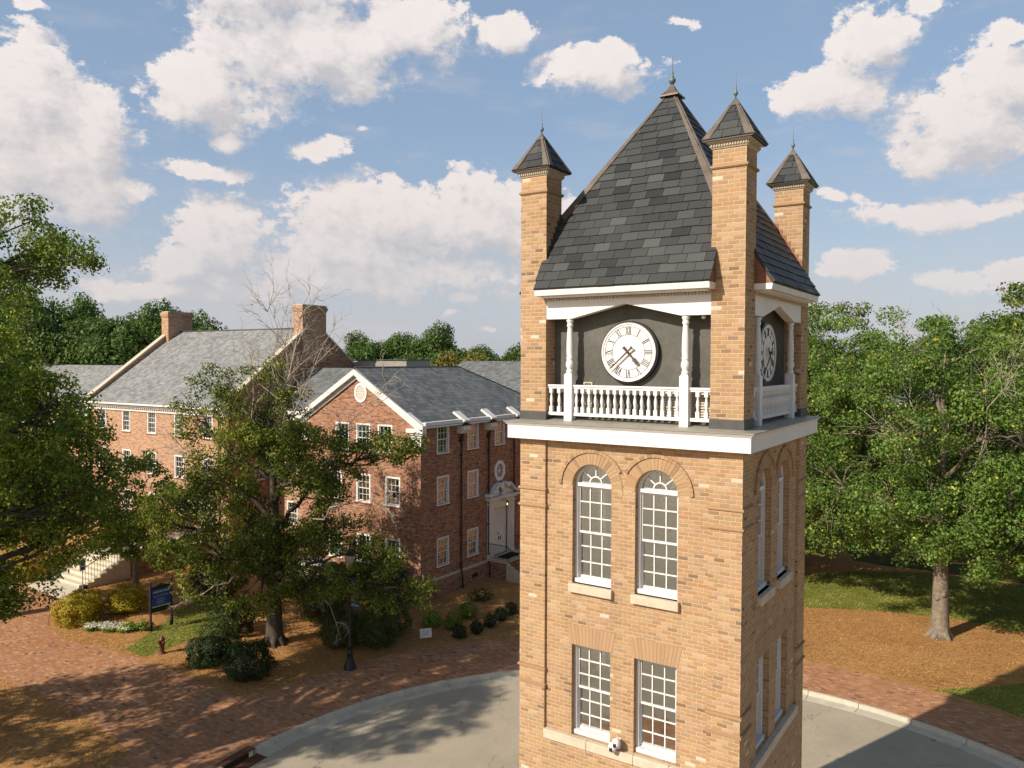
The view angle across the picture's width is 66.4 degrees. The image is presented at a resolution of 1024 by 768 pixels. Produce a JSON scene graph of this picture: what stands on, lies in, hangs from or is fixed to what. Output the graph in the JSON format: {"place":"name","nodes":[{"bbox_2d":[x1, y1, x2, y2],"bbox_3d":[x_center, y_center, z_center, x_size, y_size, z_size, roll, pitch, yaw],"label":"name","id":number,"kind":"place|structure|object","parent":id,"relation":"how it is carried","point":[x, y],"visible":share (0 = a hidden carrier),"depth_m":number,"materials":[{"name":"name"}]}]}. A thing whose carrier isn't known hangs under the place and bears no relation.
{"place":"outdoors","nodes":[
{"label":"outdoors","id":0,"kind":"place"},
{"bbox_2d":[28,579,105,599],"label":"front walk","id":1,"kind":"structure","parent":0,"point":[69,588],"depth_m":44.43,"materials":[{"name":"concrete"}]},
{"bbox_2d":[0,583,1023,767],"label":"brick path","id":2,"kind":"structure","parent":0,"point":[147,714],"depth_m":30.45,"materials":[{"name":"red brick"}]},
{"bbox_2d":[214,746,266,767],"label":"bench","id":3,"kind":"object","parent":2,"relation":"on","point":[241,758],"visible":1,"depth_m":25.61,"materials":[{"name":"wood"}]},
{"bbox_2d":[343,547,359,670],"bbox_3d":[-6.741,9.392,32.732,0.816,5.200,0.534,3,3,59],"label":"lamp post","id":4,"kind":"object","parent":2,"relation":"on","point":[350,665],"visible":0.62,"depth_m":32.77,"materials":[{"name":"black metal"}]},
{"bbox_2d":[0,512,1023,767],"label":"pine straw bed","id":5,"kind":"object","parent":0,"point":[508,592],"visible":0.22,"depth_m":35.26,"materials":[{"name":"brown plant"}]},
{"bbox_2d":[2,549,51,583],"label":"golden shrub","id":6,"kind":"object","parent":5,"relation":"on","point":[29,561],"visible":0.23,"depth_m":45.81,"materials":[{"name":"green plant"}]},
{"bbox_2d":[0,349,109,616],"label":"oak tree","id":7,"kind":"object","parent":5,"relation":"on","point":[12,547],"visible":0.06,"depth_m":38.34,"materials":[{"name":"green plant"}]},
{"bbox_2d":[0,193,137,623],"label":"oak tree","id":8,"kind":"object","parent":5,"relation":"on","point":[30,513],"visible":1,"depth_m":26.14,"materials":[{"name":"green plant"}]},
{"bbox_2d":[48,592,101,629],"bbox_3d":[-21.431,11.014,38.499,2.275,1.575,2.204,0,2,-15],"label":"golden shrub","id":9,"kind":"object","parent":5,"relation":"on","point":[92,613],"visible":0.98,"depth_m":37.92,"materials":[{"name":"yellow plant"}]},
{"bbox_2d":[59,587,105,622],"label":"golden shrub","id":10,"kind":"object","parent":5,"relation":"on","point":[90,592],"visible":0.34,"depth_m":39.35,"materials":[{"name":"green plant"}]},
{"bbox_2d":[102,583,148,613],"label":"golden shrub","id":11,"kind":"object","parent":5,"relation":"on","point":[126,599],"visible":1,"depth_m":39.93,"materials":[{"name":"yellow plant"}]},
{"bbox_2d":[119,619,139,631],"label":"leafy plant","id":12,"kind":"object","parent":5,"relation":"on","point":[130,627],"visible":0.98,"depth_m":37.33,"materials":[{"name":"green plant"}]},
{"bbox_2d":[87,448,175,592],"bbox_3d":[-21.181,7.667,43.767,5.643,8.042,4.557,1,2,33],"label":"young tree","id":13,"kind":"object","parent":5,"relation":"on","point":[119,544],"visible":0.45,"depth_m":42.74,"materials":[{"name":"green plant"}]},
{"bbox_2d":[133,619,153,631],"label":"leafy plant","id":14,"kind":"object","parent":5,"relation":"on","point":[142,625],"visible":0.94,"depth_m":37.41,"materials":[{"name":"green plant"}]},
{"bbox_2d":[136,297,183,349],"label":"woodland tree","id":15,"kind":"object","parent":5,"relation":"on","point":[154,321],"visible":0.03,"depth_m":84.48,"materials":[{"name":"green plant"}]},
{"bbox_2d":[157,635,165,654],"bbox_3d":[-15.461,11.496,34.539,0.380,0.825,0.347,1,2,33],"label":"fire hydrant","id":16,"kind":"object","parent":5,"relation":"on","point":[161,641],"visible":1,"depth_m":34.46,"materials":[{"name":"red metal"}]},
{"bbox_2d":[46,304,354,589],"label":"brick hall","id":17,"kind":"structure","parent":5,"relation":"on","point":[138,389],"depth_m":58.31,"materials":[{"name":"brick"}]},
{"bbox_2d":[122,410,130,432],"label":"window","id":18,"kind":"structure","parent":17,"relation":"in","point":[125,416],"depth_m":59.06,"materials":[{"name":"white paint"}]},
{"bbox_2d":[147,412,156,434],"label":"window","id":19,"kind":"structure","parent":17,"relation":"in","point":[151,416],"depth_m":57.23,"materials":[{"name":"white paint"}]},
{"bbox_2d":[174,414,183,437],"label":"window","id":20,"kind":"structure","parent":17,"relation":"in","point":[176,416],"depth_m":55.50,"materials":[{"name":"white paint"}]},
{"bbox_2d":[174,455,184,479],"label":"window","id":21,"kind":"structure","parent":17,"relation":"in","point":[175,456],"depth_m":55.54,"materials":[{"name":"white paint"}]},
{"bbox_2d":[183,634,234,669],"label":"boxwood","id":22,"kind":"object","parent":5,"relation":"on","point":[207,640],"visible":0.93,"depth_m":32.92,"materials":[{"name":"green plant"}]},
{"bbox_2d":[190,309,227,330],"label":"woodland tree","id":23,"kind":"object","parent":5,"relation":"on","point":[196,327],"visible":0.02,"depth_m":85.75,"materials":[{"name":"green plant"}]},
{"bbox_2d":[184,557,250,597],"bbox_3d":[-16.303,10.546,43.399,3.044,2.257,4.170,-1,2,-44],"label":"boxwood","id":24,"kind":"object","parent":5,"relation":"on","point":[198,582],"visible":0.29,"depth_m":42.49,"materials":[{"name":"green plant"}]},
{"bbox_2d":[194,615,243,653],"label":"boxwood","id":25,"kind":"object","parent":5,"relation":"on","point":[221,631],"visible":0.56,"depth_m":34.38,"materials":[{"name":"green plant"}]},
{"bbox_2d":[202,597,255,637],"bbox_3d":[-13.226,11.002,37.140,2.745,1.739,2.329,1,2,33],"label":"boxwood","id":26,"kind":"object","parent":5,"relation":"on","point":[234,614],"visible":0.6,"depth_m":36.71,"materials":[{"name":"green plant"}]},
{"bbox_2d":[213,636,277,682],"bbox_3d":[-10.819,11.240,32.073,2.721,1.587,2.496,1,2,33],"label":"boxwood","id":27,"kind":"object","parent":5,"relation":"on","point":[234,663],"visible":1,"depth_m":31.66,"materials":[{"name":"green plant"}]},
{"bbox_2d":[126,244,440,648],"bbox_3d":[-10.336,2.868,35.526,17.381,18.287,8.535,1,2,33],"label":"oak tree","id":28,"kind":"object","parent":5,"relation":"on","point":[272,552],"visible":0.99,"depth_m":34.70,"materials":[{"name":"green plant"}]},
{"bbox_2d":[268,368,352,548],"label":"link building","id":29,"kind":"structure","parent":5,"relation":"on","point":[324,380],"depth_m":54.85,"materials":[{"name":"brick"}]},
{"bbox_2d":[287,500,297,524],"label":"window","id":30,"kind":"structure","parent":29,"relation":"in","point":[293,514],"depth_m":54.22,"materials":[{"name":"white paint"}]},
{"bbox_2d":[301,586,347,622],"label":"boxwood","id":31,"kind":"object","parent":5,"relation":"on","point":[320,608],"visible":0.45,"depth_m":38.83,"materials":[{"name":"green plant"}]},
{"bbox_2d":[308,559,347,602],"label":"boxwood","id":32,"kind":"object","parent":5,"relation":"on","point":[331,561],"visible":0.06,"depth_m":41.97,"materials":[{"name":"green plant"}]},
{"bbox_2d":[314,606,365,648],"bbox_3d":[-7.897,11.056,35.758,2.536,1.746,2.318,1,2,33],"label":"boxwood","id":33,"kind":"object","parent":5,"relation":"on","point":[328,641],"visible":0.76,"depth_m":35.21,"materials":[{"name":"green plant"}]},
{"bbox_2d":[351,601,402,649],"bbox_3d":[-6.240,10.921,35.791,2.619,2.024,2.455,0,2,-4],"label":"boxwood","id":34,"kind":"object","parent":5,"relation":"on","point":[375,638],"visible":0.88,"depth_m":35.04,"materials":[{"name":"green plant"}]},
{"bbox_2d":[361,553,411,606],"bbox_3d":[-6.733,10.255,41.134,3.215,3.026,2.634,1,2,33],"label":"boxwood","id":35,"kind":"object","parent":5,"relation":"on","point":[402,574],"visible":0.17,"depth_m":40.55,"materials":[{"name":"green plant"}]},
{"bbox_2d":[362,592,412,637],"bbox_3d":[-5.872,10.915,36.966,2.510,1.966,2.468,0,2,-10],"label":"boxwood","id":36,"kind":"object","parent":5,"relation":"on","point":[405,615],"visible":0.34,"depth_m":36.64,"materials":[{"name":"green plant"}]},
{"bbox_2d":[285,366,520,603],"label":"brick hall","id":37,"kind":"structure","parent":5,"relation":"on","point":[456,525],"depth_m":44.57,"materials":[{"name":"brick"}]},
{"bbox_2d":[356,423,369,453],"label":"window","id":38,"kind":"structure","parent":37,"relation":"in","point":[361,430],"depth_m":44.02,"materials":[{"name":"white paint"}]},
{"bbox_2d":[355,474,370,504],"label":"window","id":39,"kind":"structure","parent":37,"relation":"in","point":[358,493],"depth_m":43.98,"materials":[{"name":"white paint"}]},
{"bbox_2d":[385,476,400,508],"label":"window","id":40,"kind":"structure","parent":37,"relation":"in","point":[386,477],"depth_m":42.86,"materials":[{"name":"white paint"}]},
{"bbox_2d":[436,426,449,455],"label":"window","id":41,"kind":"structure","parent":37,"relation":"in","point":[442,432],"depth_m":43.32,"materials":[{"name":"white paint"}]},
{"bbox_2d":[436,475,449,507],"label":"window","id":42,"kind":"structure","parent":37,"relation":"in","point":[447,476],"depth_m":43.39,"materials":[{"name":"white paint"}]},
{"bbox_2d":[436,535,449,569],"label":"window","id":43,"kind":"structure","parent":37,"relation":"in","point":[447,537],"depth_m":43.50,"materials":[{"name":"white paint"}]},
{"bbox_2d":[467,469,478,499],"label":"window","id":44,"kind":"structure","parent":37,"relation":"in","point":[477,470],"depth_m":45.69,"materials":[{"name":"white paint"}]},
{"bbox_2d":[467,527,478,558],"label":"window","id":45,"kind":"structure","parent":37,"relation":"in","point":[476,552],"depth_m":45.81,"materials":[{"name":"white paint"}]},
{"bbox_2d":[467,423,479,451],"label":"window","id":46,"kind":"structure","parent":37,"relation":"in","point":[477,424],"depth_m":45.77,"materials":[{"name":"white paint"}]},
{"bbox_2d":[494,460,504,480],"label":"octagonal window","id":47,"kind":"structure","parent":37,"relation":"in","point":[501,462],"depth_m":47.77,"materials":[{"name":"white paint"}]},
{"bbox_2d":[494,420,505,446],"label":"window","id":48,"kind":"structure","parent":37,"relation":"in","point":[503,423],"depth_m":48.11,"materials":[{"name":"white paint"}]},
{"bbox_2d":[494,506,505,554],"bbox_3d":[-0.792,8.983,48.048,0.100,2.830,1.520,1,2,33],"label":"double door","id":49,"kind":"structure","parent":37,"relation":"in","point":[499,513],"depth_m":48.11,"materials":[{"name":"white paint"}]},
{"bbox_2d":[420,628,431,637],"bbox_3d":[-4.000,11.604,36.315,0.569,0.578,0.026,0,2,-6],"label":"yard sign","id":50,"kind":"object","parent":5,"relation":"on","point":[425,632],"visible":1,"depth_m":36.30,"materials":[{"name":"white metal"}]},
{"bbox_2d":[419,609,442,627],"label":"lime shrub","id":51,"kind":"object","parent":5,"relation":"on","point":[432,623],"visible":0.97,"depth_m":38.00,"materials":[{"name":"green plant"}]},
{"bbox_2d":[440,609,463,630],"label":"lime shrub","id":52,"kind":"object","parent":5,"relation":"on","point":[450,622],"visible":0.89,"depth_m":37.71,"materials":[{"name":"green plant"}]},
{"bbox_2d":[451,624,466,638],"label":"shrub","id":53,"kind":"object","parent":5,"relation":"on","point":[460,633],"visible":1,"depth_m":36.47,"materials":[{"name":"green plant"}]},
{"bbox_2d":[425,348,499,364],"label":"woodland tree","id":54,"kind":"object","parent":5,"relation":"on","point":[489,353],"visible":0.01,"depth_m":91.45,"materials":[{"name":"green plant"}]},
{"bbox_2d":[433,347,493,365],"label":"woodland tree","id":55,"kind":"object","parent":5,"relation":"on","point":[477,356],"visible":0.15,"depth_m":82.64,"materials":[{"name":"green plant"}]},
{"bbox_2d":[455,599,478,619],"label":"lime shrub","id":56,"kind":"object","parent":5,"relation":"on","point":[469,613],"visible":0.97,"depth_m":39.30,"materials":[{"name":"green plant"}]},
{"bbox_2d":[469,618,484,634],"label":"shrub","id":57,"kind":"object","parent":5,"relation":"on","point":[479,627],"visible":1,"depth_m":37.10,"materials":[{"name":"green plant"}]},
{"bbox_2d":[467,587,496,602],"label":"shrub","id":58,"kind":"object","parent":5,"relation":"on","point":[478,596],"visible":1,"depth_m":42.14,"materials":[{"name":"green plant"}]},
{"bbox_2d":[481,612,497,628],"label":"shrub","id":59,"kind":"object","parent":5,"relation":"on","point":[491,624],"visible":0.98,"depth_m":38.05,"materials":[{"name":"green plant"}]},
{"bbox_2d":[492,606,507,621],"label":"shrub","id":60,"kind":"object","parent":5,"relation":"on","point":[500,611],"visible":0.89,"depth_m":39.00,"materials":[{"name":"green plant"}]},
{"bbox_2d":[505,602,518,615],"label":"shrub","id":61,"kind":"object","parent":5,"relation":"on","point":[513,610],"visible":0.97,"depth_m":39.92,"materials":[{"name":"green plant"}]},
{"bbox_2d":[352,359,818,549],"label":"hall","id":62,"kind":"structure","parent":5,"relation":"on","point":[506,373],"depth_m":61.15,"materials":[{"name":"red brick"}]},
{"bbox_2d":[805,281,1023,641],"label":"maple tree","id":63,"kind":"object","parent":5,"relation":"on","point":[938,534],"visible":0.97,"depth_m":35.58,"materials":[{"name":"green plant"}]},
{"bbox_2d":[939,281,1023,582],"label":"oak tree","id":64,"kind":"object","parent":5,"relation":"on","point":[1001,325],"visible":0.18,"depth_m":45.30,"materials":[{"name":"green plant"}]},
{"bbox_2d":[0,0,1023,756],"label":"sky","id":65,"kind":"structure","parent":0,"point":[374,146],"materials":[{"name":"blue"}]},
{"bbox_2d":[124,570,1023,717],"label":"lawn","id":66,"kind":"structure","parent":0,"point":[853,600],"depth_m":41.74,"materials":[{"name":"green plant"}]},
{"bbox_2d":[149,577,172,631],"bbox_3d":[-16.944,10.615,37.796,0.164,2.380,1.244,1,2,33],"label":"hall sign","id":67,"kind":"object","parent":66,"relation":"on","point":[160,596],"visible":1,"depth_m":37.73,"materials":[{"name":"blue metal"}]},
{"bbox_2d":[805,300,895,555],"bbox_3d":[16.048,3.389,45.938,12.378,16.782,11.787,1,2,33],"label":"maple tree","id":68,"kind":"object","parent":66,"relation":"on","point":[814,309],"visible":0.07,"depth_m":43.60,"materials":[{"name":"green plant"}]},
{"bbox_2d":[912,302,1023,582],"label":"maple tree","id":69,"kind":"object","parent":66,"relation":"on","point":[1020,357],"visible":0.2,"depth_m":38.49,"materials":[{"name":"green plant"}]},
{"bbox_2d":[249,680,1002,767],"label":"road","id":70,"kind":"structure","parent":0,"point":[476,726],"depth_m":27.04,"materials":[{"name":"grey concrete"}]},
{"bbox_2d":[218,669,1023,767],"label":"kerb","id":71,"kind":"structure","parent":70,"relation":"on","point":[272,745],"depth_m":28.77,"materials":[{"name":"concrete"}]},
{"bbox_2d":[503,55,820,767],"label":"clock tower","id":72,"kind":"structure","parent":70,"relation":"on","point":[646,641],"depth_m":15.13,"materials":[{"name":"brick"}]},
{"bbox_2d":[573,645,609,742],"bbox_3d":[1.640,6.100,15.559,0.850,1.830,0.200,1,2,33],"label":"window","id":73,"kind":"structure","parent":72,"relation":"in","point":[587,731],"depth_m":15.67,"materials":[{"name":"white paint"}]},
{"bbox_2d":[574,465,610,587],"bbox_3d":[1.651,2.764,15.458,0.850,2.385,0.200,1,2,33],"label":"window","id":74,"kind":"structure","parent":72,"relation":"in","point":[579,577],"depth_m":15.56,"materials":[{"name":"white paint"}]},
{"bbox_2d":[593,649,606,679],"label":"window","id":75,"kind":"structure","parent":72,"relation":"in","point":[596,653],"depth_m":18.62,"materials":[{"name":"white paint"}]},
{"bbox_2d":[594,467,608,549],"bbox_3d":[2.003,2.673,18.516,0.200,2.385,0.850,1,2,33],"label":"window","id":76,"kind":"structure","parent":72,"relation":"in","point":[600,473],"depth_m":18.58,"materials":[{"name":"white paint"}]},
{"bbox_2d":[608,737,620,752],"bbox_3d":[1.979,6.899,14.985,0.236,0.290,0.280,1,2,33],"label":"security camera","id":77,"kind":"object","parent":72,"relation":"attached to","point":[614,744],"visible":1,"depth_m":14.89,"materials":[{"name":"white paint"}]},
{"bbox_2d":[635,659,675,762],"bbox_3d":[2.765,6.127,14.815,0.850,1.830,0.200,1,2,33],"label":"window","id":78,"kind":"structure","parent":72,"relation":"in","point":[651,750],"depth_m":14.91,"materials":[{"name":"white paint"}]},
{"bbox_2d":[636,470,677,599],"bbox_3d":[2.776,2.791,14.714,0.850,2.385,0.200,1,2,33],"label":"window","id":79,"kind":"structure","parent":72,"relation":"in","point":[641,588],"depth_m":14.78,"materials":[{"name":"white paint"}]},
{"bbox_2d":[657,472,677,542],"bbox_3d":[3.936,2.668,18.909,0.850,2.385,0.200,1,2,33],"label":"window","id":80,"kind":"structure","parent":72,"relation":"in","point":[659,486],"depth_m":19.03,"materials":[{"name":"white paint"}]},
{"bbox_2d":[756,656,764,748],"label":"window","id":81,"kind":"structure","parent":72,"relation":"in","point":[760,736],"depth_m":15.50,"materials":[{"name":"white paint"}]},
{"bbox_2d":[758,471,766,591],"bbox_3d":[4.709,2.785,15.107,0.200,2.385,0.850,1,2,33],"label":"window","id":82,"kind":"structure","parent":72,"relation":"in","point":[761,536],"depth_m":15.40,"materials":[{"name":"white paint"}]},
{"bbox_2d":[775,636,782,721],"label":"window","id":83,"kind":"structure","parent":72,"relation":"in","point":[778,711],"depth_m":16.63,"materials":[{"name":"white paint"}]},
{"bbox_2d":[777,465,784,575],"bbox_3d":[5.455,2.754,16.232,0.200,2.385,0.850,1,2,33],"label":"window","id":84,"kind":"structure","parent":72,"relation":"in","point":[780,568],"depth_m":16.53,"materials":[{"name":"white paint"}]},
{"bbox_2d":[818,432,1022,582],"bbox_3d":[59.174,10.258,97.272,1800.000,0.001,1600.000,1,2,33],"label":"ground","id":85,"kind":"structure","parent":0,"point":[872,557],"depth_m":51.49,"materials":[{"name":"green plant"}]},
{"bbox_2d":[0,284,58,366],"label":"woodland tree","id":86,"kind":"object","parent":85,"relation":"on","point":[5,322],"visible":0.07,"depth_m":82.55,"materials":[{"name":"green plant"}]},
{"bbox_2d":[30,296,80,364],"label":"woodland tree","id":87,"kind":"object","parent":85,"relation":"on","point":[61,316],"visible":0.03,"depth_m":89.05,"materials":[{"name":"green plant"}]},
{"bbox_2d":[7,310,110,439],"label":"woodland tree","id":88,"kind":"object","parent":85,"relation":"on","point":[52,343],"visible":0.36,"depth_m":80.52,"materials":[{"name":"green plant"}]},
{"bbox_2d":[10,365,122,492],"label":"hall","id":89,"kind":"structure","parent":85,"relation":"on","point":[90,377],"depth_m":73.83,"materials":[{"name":"brick"}]},
{"bbox_2d":[56,292,110,327],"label":"woodland tree","id":90,"kind":"object","parent":85,"relation":"on","point":[85,307],"visible":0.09,"depth_m":90.19,"materials":[{"name":"green plant"}]},
{"bbox_2d":[60,314,128,364],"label":"woodland tree","id":91,"kind":"object","parent":85,"relation":"on","point":[102,329],"visible":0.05,"depth_m":82.95,"materials":[{"name":"green plant"}]},
{"bbox_2d":[75,315,156,364],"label":"woodland tree","id":92,"kind":"object","parent":85,"relation":"on","point":[127,340],"visible":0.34,"depth_m":80.20,"materials":[{"name":"green plant"}]},
{"bbox_2d":[116,310,147,342],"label":"woodland tree","id":93,"kind":"object","parent":85,"relation":"on","point":[132,316],"visible":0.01,"depth_m":91.93,"materials":[{"name":"green plant"}]},
{"bbox_2d":[342,329,371,353],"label":"woodland tree","id":94,"kind":"object","parent":85,"relation":"on","point":[354,338],"visible":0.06,"depth_m":109.06,"materials":[{"name":"green plant"}]},
{"bbox_2d":[345,338,402,358],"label":"woodland tree","id":95,"kind":"object","parent":85,"relation":"on","point":[372,351],"visible":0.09,"depth_m":97.71,"materials":[{"name":"green plant"}]},
{"bbox_2d":[364,331,422,351],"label":"woodland tree","id":96,"kind":"object","parent":85,"relation":"on","point":[386,343],"visible":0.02,"depth_m":103.02,"materials":[{"name":"green plant"}]},
{"bbox_2d":[387,327,460,359],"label":"woodland tree","id":97,"kind":"object","parent":85,"relation":"on","point":[417,346],"visible":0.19,"depth_m":97.47,"materials":[{"name":"green plant"}]},
{"bbox_2d":[420,319,455,353],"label":"woodland tree","id":98,"kind":"object","parent":85,"relation":"on","point":[447,330],"visible":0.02,"depth_m":103.19,"materials":[{"name":"green plant"}]},
{"bbox_2d":[424,341,466,362],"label":"woodland tree","id":99,"kind":"object","parent":85,"relation":"on","point":[454,350],"visible":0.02,"depth_m":96.99,"materials":[{"name":"green plant"}]},
{"bbox_2d":[473,344,500,360],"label":"woodland tree","id":100,"kind":"object","parent":85,"relation":"on","point":[481,349],"visible":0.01,"depth_m":102.44,"materials":[{"name":"green plant"}]},
{"bbox_2d":[498,350,520,360],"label":"woodland tree","id":101,"kind":"object","parent":85,"relation":"on","point":[514,358],"visible":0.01,"depth_m":102.28,"materials":[{"name":"green plant"}]},
{"bbox_2d":[501,342,520,360],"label":"woodland tree","id":102,"kind":"object","parent":85,"relation":"on","point":[515,348],"visible":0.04,"depth_m":110.75,"materials":[{"name":"green plant"}]},
{"bbox_2d":[808,344,858,446],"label":"woodland tree","id":103,"kind":"object","parent":85,"relation":"on","point":[808,389],"visible":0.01,"depth_m":92.95,"materials":[{"name":"green plant"}]},
{"bbox_2d":[854,338,927,439],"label":"woodland tree","id":104,"kind":"object","parent":85,"relation":"on","point":[880,360],"visible":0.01,"depth_m":90.57,"materials":[{"name":"green plant"}]},
{"bbox_2d":[820,346,1020,560],"bbox_3d":[26.730,4.530,51.002,13.399,14.266,11.554,1,2,33],"label":"oak tree","id":105,"kind":"object","parent":85,"relation":"on","point":[865,448],"visible":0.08,"depth_m":49.58,"materials":[{"name":"green plant"}]},
{"bbox_2d":[964,311,1016,358],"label":"woodland tree","id":106,"kind":"object","parent":85,"relation":"on","point":[981,319],"visible":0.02,"depth_m":90.18,"materials":[{"name":"green plant"}]},
{"bbox_2d":[886,360,1012,507],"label":"tree","id":107,"kind":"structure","parent":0,"point":[896,400],"depth_m":68.00,"materials":[{"name":"green plant"}]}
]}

